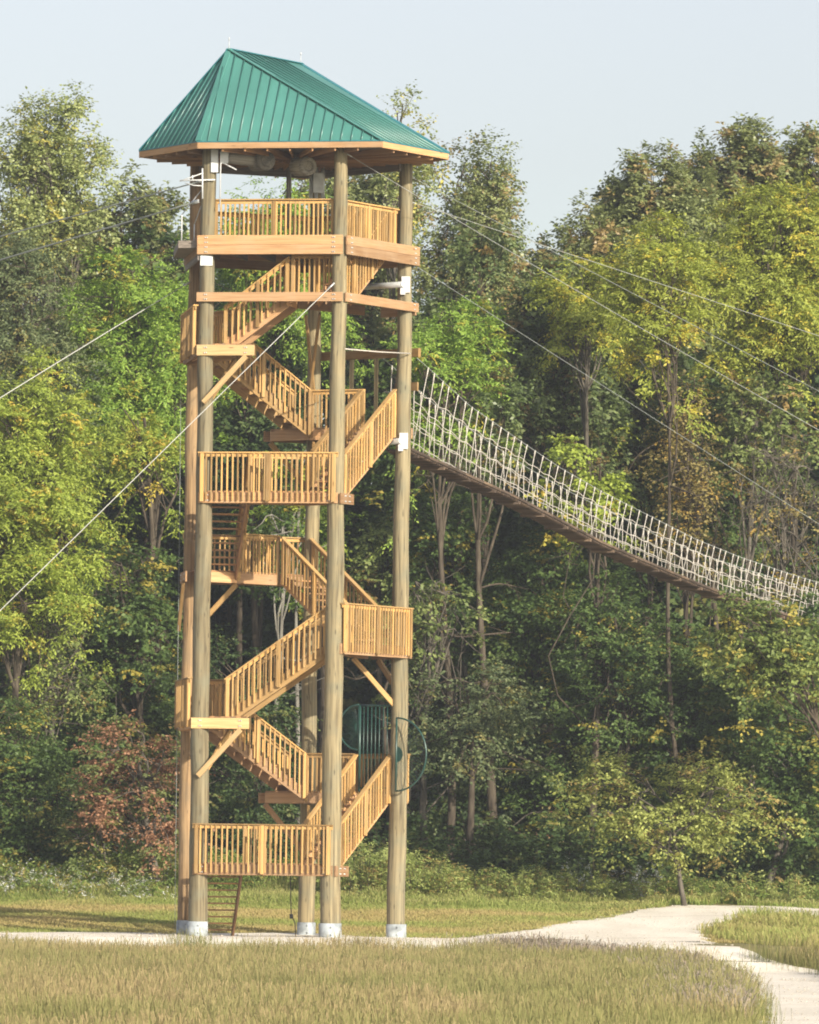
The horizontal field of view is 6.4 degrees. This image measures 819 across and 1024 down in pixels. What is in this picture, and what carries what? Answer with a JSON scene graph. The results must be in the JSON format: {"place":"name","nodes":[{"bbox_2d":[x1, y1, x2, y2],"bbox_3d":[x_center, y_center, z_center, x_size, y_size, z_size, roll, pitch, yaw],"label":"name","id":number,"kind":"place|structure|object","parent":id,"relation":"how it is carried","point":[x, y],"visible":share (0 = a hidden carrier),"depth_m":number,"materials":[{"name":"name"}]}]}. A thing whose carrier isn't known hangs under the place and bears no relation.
{"place":"outdoors","nodes":[
{"label":"outdoors","id":0,"kind":"place"},
{"bbox_2d":[0,926,818,1023],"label":"meadow grass","id":1,"kind":"structure","parent":0,"point":[105,982],"depth_m":136.98,"materials":[{"name":"plant"}]},
{"bbox_2d":[0,881,818,942],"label":"lawn grass","id":2,"kind":"structure","parent":0,"point":[12,920],"depth_m":212.27,"materials":[{"name":"green plant"}]},
{"bbox_2d":[0,905,818,1023],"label":"path","id":3,"kind":"structure","parent":0,"point":[697,915],"depth_m":197.81,"materials":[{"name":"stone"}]},
{"bbox_2d":[138,37,449,937],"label":"observation tower","id":4,"kind":"structure","parent":3,"relation":"on","point":[234,111],"depth_m":199.05,"materials":[{"name":"brown wood"}]},
{"bbox_2d":[0,281,189,397],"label":"guy cable","id":5,"kind":"object","parent":4,"relation":"attached to","point":[187,283],"visible":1,"depth_m":198.84,"materials":[{"name":"metal"}]},
{"bbox_2d":[0,199,199,260],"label":"zip line","id":6,"kind":"object","parent":4,"relation":"attached to","point":[195,201],"visible":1,"depth_m":201.07,"materials":[{"name":"metal"}]},
{"bbox_2d":[0,181,201,236],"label":"zip line","id":7,"kind":"object","parent":4,"relation":"attached to","point":[196,182],"visible":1,"depth_m":201.26,"materials":[{"name":"metal"}]},
{"bbox_2d":[0,283,334,610],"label":"guy cable","id":8,"kind":"object","parent":4,"relation":"attached to","point":[330,286],"visible":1,"depth_m":195.75,"materials":[{"name":"metal"}]},
{"bbox_2d":[347,154,817,429],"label":"zip line","id":9,"kind":"object","parent":4,"relation":"attached to","point":[583,294],"visible":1,"depth_m":204.43,"materials":[{"name":"metal"}]},
{"bbox_2d":[383,358,818,625],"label":"rope bridge","id":10,"kind":"structure","parent":4,"relation":"attached to","point":[525,508],"depth_m":213.53,"materials":[{"name":"beige fabric"}]},
{"bbox_2d":[413,177,817,390],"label":"guy cable","id":11,"kind":"object","parent":4,"relation":"attached to","point":[612,282],"visible":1,"depth_m":205.81,"materials":[{"name":"metal"}]},
{"bbox_2d":[413,202,818,335],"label":"zip line","id":12,"kind":"object","parent":4,"relation":"attached to","point":[613,268],"visible":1,"depth_m":204.71,"materials":[{"name":"metal"}]},
{"bbox_2d":[416,266,818,523],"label":"guy cable","id":13,"kind":"object","parent":4,"relation":"attached to","point":[616,394],"visible":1,"depth_m":205.39,"materials":[{"name":"metal"}]},
{"bbox_2d":[0,876,818,912],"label":"verge grass","id":14,"kind":"structure","parent":0,"point":[249,895],"depth_m":222.86,"materials":[{"name":"green plant"}]},
{"bbox_2d":[0,0,818,483],"label":"sky","id":15,"kind":"structure","parent":0,"point":[578,82],"materials":[{"name":"white"}]},
{"bbox_2d":[1,797,818,969],"bbox_3d":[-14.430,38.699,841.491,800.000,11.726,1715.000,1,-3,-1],"label":"ground","id":16,"kind":"structure","parent":0,"point":[632,911],"depth_m":208.31,"materials":[{"name":"green plant"}]},
{"bbox_2d":[0,139,21,358],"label":"broadleaf tree","id":17,"kind":"object","parent":16,"relation":"on","point":[1,201],"visible":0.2,"depth_m":254.84,"materials":[{"name":"green plant"}]},
{"bbox_2d":[0,197,103,822],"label":"broadleaf tree","id":18,"kind":"object","parent":16,"relation":"on","point":[63,279],"visible":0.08,"depth_m":259.38,"materials":[{"name":"green plant"}]},
{"bbox_2d":[0,221,121,740],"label":"broadleaf tree","id":19,"kind":"object","parent":16,"relation":"on","point":[12,289],"visible":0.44,"depth_m":240.09,"materials":[{"name":"green plant"}]},
{"bbox_2d":[0,79,127,819],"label":"broadleaf tree","id":20,"kind":"object","parent":16,"relation":"on","point":[49,188],"visible":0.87,"depth_m":251.89,"materials":[{"name":"green plant"}]},
{"bbox_2d":[0,691,131,878],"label":"broadleaf tree","id":21,"kind":"object","parent":16,"relation":"on","point":[24,763],"visible":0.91,"depth_m":227.91,"materials":[{"name":"green plant"}]},
{"bbox_2d":[0,596,131,845],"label":"broadleaf tree","id":22,"kind":"object","parent":16,"relation":"on","point":[69,696],"visible":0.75,"depth_m":233.50,"materials":[{"name":"green plant"}]},
{"bbox_2d":[0,340,136,796],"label":"broadleaf tree","id":23,"kind":"object","parent":16,"relation":"on","point":[31,498],"visible":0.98,"depth_m":231.37,"materials":[{"name":"green plant"}]},
{"bbox_2d":[0,827,176,898],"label":"flowering weeds","id":24,"kind":"object","parent":16,"relation":"on","point":[25,875],"visible":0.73,"depth_m":223.59,"materials":[{"name":"green plant"}]},
{"bbox_2d":[0,496,179,739],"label":"broadleaf tree","id":25,"kind":"object","parent":16,"relation":"on","point":[125,564],"visible":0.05,"depth_m":241.66,"materials":[{"name":"green plant"}]},
{"bbox_2d":[29,784,164,881],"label":"broadleaf tree","id":26,"kind":"object","parent":16,"relation":"on","point":[68,840],"visible":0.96,"depth_m":225.99,"materials":[{"name":"green plant"}]},
{"bbox_2d":[24,534,217,824],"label":"broadleaf tree","id":27,"kind":"object","parent":16,"relation":"on","point":[136,630],"visible":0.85,"depth_m":235.34,"materials":[{"name":"green plant"}]},
{"bbox_2d":[78,393,184,815],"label":"broadleaf tree","id":28,"kind":"object","parent":16,"relation":"on","point":[143,453],"visible":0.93,"depth_m":238.04,"materials":[{"name":"green plant"}]},
{"bbox_2d":[52,158,224,560],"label":"broadleaf tree","id":29,"kind":"object","parent":16,"relation":"on","point":[146,206],"visible":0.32,"depth_m":258.11,"materials":[{"name":"green plant"}]},
{"bbox_2d":[36,638,244,846],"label":"broadleaf tree","id":30,"kind":"object","parent":16,"relation":"on","point":[150,716],"visible":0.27,"depth_m":236.53,"materials":[{"name":"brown plant"}]},
{"bbox_2d":[59,709,224,890],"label":"shrub","id":31,"kind":"object","parent":16,"relation":"on","point":[149,836],"visible":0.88,"depth_m":225.36,"materials":[{"name":"brown plant"}]},
{"bbox_2d":[44,236,248,846],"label":"broadleaf tree","id":32,"kind":"object","parent":16,"relation":"on","point":[144,385],"visible":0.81,"depth_m":241.41,"materials":[{"name":"green plant"}]},
{"bbox_2d":[58,836,257,890],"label":"tall weeds","id":33,"kind":"object","parent":16,"relation":"on","point":[113,862],"visible":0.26,"depth_m":226.18,"materials":[{"name":"green plant"}]},
{"bbox_2d":[166,271,307,823],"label":"broadleaf tree","id":34,"kind":"object","parent":16,"relation":"on","point":[238,623],"depth_m":251.81,"materials":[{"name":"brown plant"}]},
{"bbox_2d":[163,306,328,787],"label":"broadleaf tree","id":35,"kind":"object","parent":16,"relation":"on","point":[228,422],"visible":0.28,"depth_m":247.26,"materials":[{"name":"green plant"}]},
{"bbox_2d":[153,623,343,878],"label":"broadleaf tree","id":36,"kind":"object","parent":16,"relation":"on","point":[257,810],"visible":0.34,"depth_m":232.35,"materials":[{"name":"green plant"}]},
{"bbox_2d":[155,176,381,830],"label":"broadleaf tree","id":37,"kind":"object","parent":16,"relation":"on","point":[246,279],"visible":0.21,"depth_m":246.20,"materials":[{"name":"green plant"}]},
{"bbox_2d":[229,483,326,763],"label":"broadleaf tree","id":38,"kind":"object","parent":16,"relation":"on","point":[275,592],"visible":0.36,"depth_m":237.06,"materials":[{"name":"green plant"}]},
{"bbox_2d":[223,468,367,824],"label":"broadleaf tree","id":39,"kind":"object","parent":16,"relation":"on","point":[322,527],"visible":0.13,"depth_m":241.74,"materials":[{"name":"green plant"}]},
{"bbox_2d":[251,450,351,823],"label":"broadleaf tree","id":40,"kind":"object","parent":16,"relation":"on","point":[295,613],"visible":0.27,"depth_m":238.18,"materials":[{"name":"green plant"}]},
{"bbox_2d":[285,171,438,722],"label":"broadleaf tree","id":41,"kind":"object","parent":16,"relation":"on","point":[374,324],"visible":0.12,"depth_m":260.10,"materials":[{"name":"green plant"}]},
{"bbox_2d":[322,510,439,847],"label":"broadleaf tree","id":42,"kind":"object","parent":16,"relation":"on","point":[378,593],"visible":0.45,"depth_m":241.65,"materials":[{"name":"green plant"}]},
{"bbox_2d":[348,359,466,847],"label":"broadleaf tree","id":43,"kind":"object","parent":16,"relation":"on","point":[379,488],"visible":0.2,"depth_m":245.73,"materials":[{"name":"green plant"}]},
{"bbox_2d":[0,218,818,843],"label":"woods","id":44,"kind":"object","parent":16,"relation":"on","point":[224,614],"visible":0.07,"depth_m":257.21,"materials":[{"name":"green plant"}]},
{"bbox_2d":[0,851,818,903],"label":"undergrowth","id":45,"kind":"object","parent":16,"relation":"on","point":[262,879],"visible":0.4,"depth_m":225.97,"materials":[{"name":"green plant"}]},
{"bbox_2d":[357,79,461,838],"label":"broadleaf tree","id":46,"kind":"object","parent":16,"relation":"on","point":[394,193],"visible":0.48,"depth_m":250.66,"materials":[{"name":"green plant"}]},
{"bbox_2d":[2,802,818,892],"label":"shaded bushes","id":47,"kind":"object","parent":16,"relation":"on","point":[504,852],"visible":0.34,"depth_m":231.69,"materials":[{"name":"green plant"}]},
{"bbox_2d":[370,562,504,852],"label":"broadleaf tree","id":48,"kind":"object","parent":16,"relation":"on","point":[431,620],"visible":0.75,"depth_m":234.75,"materials":[{"name":"green plant"}]},
{"bbox_2d":[370,488,529,862],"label":"broadleaf tree","id":49,"kind":"object","parent":16,"relation":"on","point":[429,544],"visible":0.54,"depth_m":240.52,"materials":[{"name":"green plant"}]},
{"bbox_2d":[370,288,536,871],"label":"broadleaf tree","id":50,"kind":"object","parent":16,"relation":"on","point":[455,342],"visible":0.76,"depth_m":236.15,"materials":[{"name":"green plant"}]},
{"bbox_2d":[385,213,541,758],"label":"broadleaf tree","id":51,"kind":"object","parent":16,"relation":"on","point":[483,261],"visible":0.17,"depth_m":246.58,"materials":[{"name":"green plant"}]},
{"bbox_2d":[396,124,544,828],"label":"broadleaf tree","id":52,"kind":"object","parent":16,"relation":"on","point":[486,190],"visible":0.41,"depth_m":252.45,"materials":[{"name":"green plant"}]},
{"bbox_2d":[380,654,570,869],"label":"broadleaf tree","id":53,"kind":"object","parent":16,"relation":"on","point":[471,729],"visible":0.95,"depth_m":232.72,"materials":[{"name":"green plant"}]},
{"bbox_2d":[412,358,542,868],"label":"broadleaf tree","id":54,"kind":"object","parent":16,"relation":"on","point":[488,410],"visible":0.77,"depth_m":237.15,"materials":[{"name":"green plant"}]},
{"bbox_2d":[384,696,575,866],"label":"broadleaf tree","id":55,"kind":"object","parent":16,"relation":"on","point":[480,801],"visible":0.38,"depth_m":238.66,"materials":[{"name":"green plant"}]},
{"bbox_2d":[454,805,572,861],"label":"broadleaf tree","id":56,"kind":"object","parent":16,"relation":"on","point":[482,819],"visible":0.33,"depth_m":235.78,"materials":[{"name":"green plant"}]},
{"bbox_2d":[490,229,558,503],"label":"broadleaf tree","id":57,"kind":"object","parent":16,"relation":"on","point":[547,243],"visible":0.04,"depth_m":258.57,"materials":[{"name":"green plant"}]},
{"bbox_2d":[463,525,621,865],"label":"broadleaf tree","id":58,"kind":"object","parent":16,"relation":"on","point":[527,658],"visible":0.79,"depth_m":238.65,"materials":[{"name":"green plant"}]},
{"bbox_2d":[458,519,644,849],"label":"broadleaf tree","id":59,"kind":"object","parent":16,"relation":"on","point":[518,535],"visible":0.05,"depth_m":245.61,"materials":[{"name":"green plant"}]},
{"bbox_2d":[463,251,652,804],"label":"broadleaf tree","id":60,"kind":"object","parent":16,"relation":"on","point":[557,392],"visible":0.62,"depth_m":244.03,"materials":[{"name":"green plant"}]},
{"bbox_2d":[315,838,818,902],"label":"tall weeds","id":61,"kind":"object","parent":16,"relation":"on","point":[377,870],"visible":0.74,"depth_m":225.42,"materials":[{"name":"green leaves"},{"name":"green plant stems"}]},
{"bbox_2d":[485,659,652,856],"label":"broadleaf tree","id":62,"kind":"object","parent":16,"relation":"on","point":[554,764],"visible":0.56,"depth_m":236.95,"materials":[{"name":"green plant"}]},
{"bbox_2d":[520,433,646,847],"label":"broadleaf tree","id":63,"kind":"object","parent":16,"relation":"on","point":[609,485],"visible":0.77,"depth_m":236.09,"materials":[{"name":"green plant"}]},
{"bbox_2d":[530,188,641,833],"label":"broadleaf tree","id":64,"kind":"object","parent":16,"relation":"on","point":[597,232],"visible":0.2,"depth_m":256.67,"materials":[{"name":"green plant"}]},
{"bbox_2d":[518,244,669,607],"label":"broadleaf tree","id":65,"kind":"object","parent":16,"relation":"on","point":[573,314],"visible":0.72,"depth_m":242.20,"materials":[{"name":"green plant"}]},
{"bbox_2d":[556,856,664,896],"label":"bush","id":66,"kind":"object","parent":16,"relation":"on","point":[655,874],"visible":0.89,"depth_m":226.29,"materials":[{"name":"green plant"}]},
{"bbox_2d":[509,563,718,875],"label":"broadleaf tree","id":67,"kind":"object","parent":16,"relation":"on","point":[637,655],"visible":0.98,"depth_m":235.70,"materials":[{"name":"green plant"}]},
{"bbox_2d":[589,172,660,823],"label":"broadleaf tree","id":68,"kind":"object","parent":16,"relation":"on","point":[596,194],"visible":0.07,"depth_m":260.01,"materials":[{"name":"green plant"}]},
{"bbox_2d":[584,325,712,831],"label":"broadleaf tree","id":69,"kind":"object","parent":16,"relation":"on","point":[636,448],"visible":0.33,"depth_m":250.13,"materials":[{"name":"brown plant"}]},
{"bbox_2d":[582,207,746,846],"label":"broadleaf tree","id":70,"kind":"object","parent":16,"relation":"on","point":[657,321],"visible":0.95,"depth_m":235.59,"materials":[{"name":"green plant"}]},
{"bbox_2d":[576,655,773,861],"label":"broadleaf tree","id":71,"kind":"object","parent":16,"relation":"on","point":[706,737],"visible":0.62,"depth_m":236.00,"materials":[{"name":"green plant"}]},
{"bbox_2d":[533,743,818,905],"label":"broadleaf tree","id":72,"kind":"object","parent":16,"relation":"on","point":[624,818],"visible":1,"depth_m":223.37,"materials":[{"name":"green plant"}]},
{"bbox_2d":[579,137,778,688],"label":"broadleaf tree","id":73,"kind":"object","parent":16,"relation":"on","point":[679,192],"visible":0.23,"depth_m":258.17,"materials":[{"name":"green plant"}]},
{"bbox_2d":[622,365,760,764],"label":"broadleaf tree","id":74,"kind":"object","parent":16,"relation":"on","point":[684,508],"visible":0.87,"depth_m":238.16,"materials":[{"name":"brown plant"}]},
{"bbox_2d":[634,365,808,836],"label":"broadleaf tree","id":75,"kind":"object","parent":16,"relation":"on","point":[725,519],"visible":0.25,"depth_m":245.95,"materials":[{"name":"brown plant"}]},
{"bbox_2d":[652,112,818,718],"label":"broadleaf tree","id":76,"kind":"object","parent":16,"relation":"on","point":[750,156],"visible":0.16,"depth_m":261.61,"materials":[{"name":"green plant"}]},
{"bbox_2d":[666,366,818,831],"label":"broadleaf tree","id":77,"kind":"object","parent":16,"relation":"on","point":[745,433],"visible":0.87,"depth_m":240.35,"materials":[{"name":"green plant"}]},
{"bbox_2d":[681,168,818,736],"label":"broadleaf tree","id":78,"kind":"object","parent":16,"relation":"on","point":[793,301],"visible":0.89,"depth_m":241.15,"materials":[{"name":"green plant"}]},
{"bbox_2d":[683,576,818,759],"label":"broadleaf tree","id":79,"kind":"object","parent":16,"relation":"on","point":[778,654],"visible":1,"depth_m":218.40,"materials":[{"name":"green plant"}]},
{"bbox_2d":[696,902,818,955],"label":"island grass","id":80,"kind":"structure","parent":16,"relation":"on","point":[744,928],"depth_m":207.62,"materials":[{"name":"green plant"}]},
{"bbox_2d":[700,573,818,879],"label":"broadleaf tree","id":81,"kind":"object","parent":16,"relation":"on","point":[810,610],"visible":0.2,"depth_m":233.01,"materials":[{"name":"green plant"}]},
{"bbox_2d":[718,432,818,824],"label":"broadleaf tree","id":82,"kind":"object","parent":16,"relation":"on","point":[784,521],"visible":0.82,"depth_m":236.49,"materials":[{"name":"green plant"}]},
{"bbox_2d":[733,544,818,872],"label":"broadleaf tree","id":83,"kind":"object","parent":16,"relation":"on","point":[797,565],"visible":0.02,"depth_m":240.20,"materials":[{"name":"green plant"}]},
{"bbox_2d":[736,675,818,888],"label":"broadleaf tree","id":84,"kind":"object","parent":16,"relation":"on","point":[800,783],"visible":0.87,"depth_m":229.59,"materials":[{"name":"green plant"}]},
{"bbox_2d":[746,769,818,863],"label":"broadleaf tree","id":85,"kind":"object","parent":16,"relation":"on","point":[813,810],"visible":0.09,"depth_m":237.19,"materials":[{"name":"green plant"}]},
{"bbox_2d":[769,120,818,388],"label":"broadleaf tree","id":86,"kind":"object","parent":16,"relation":"on","point":[807,143],"visible":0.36,"depth_m":261.20,"materials":[{"name":"green plant"}]},
{"bbox_2d":[424,929,772,1020],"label":"seeding grass","id":87,"kind":"structure","parent":0,"point":[540,943],"depth_m":169.96,"materials":[{"name":"beige plant"}]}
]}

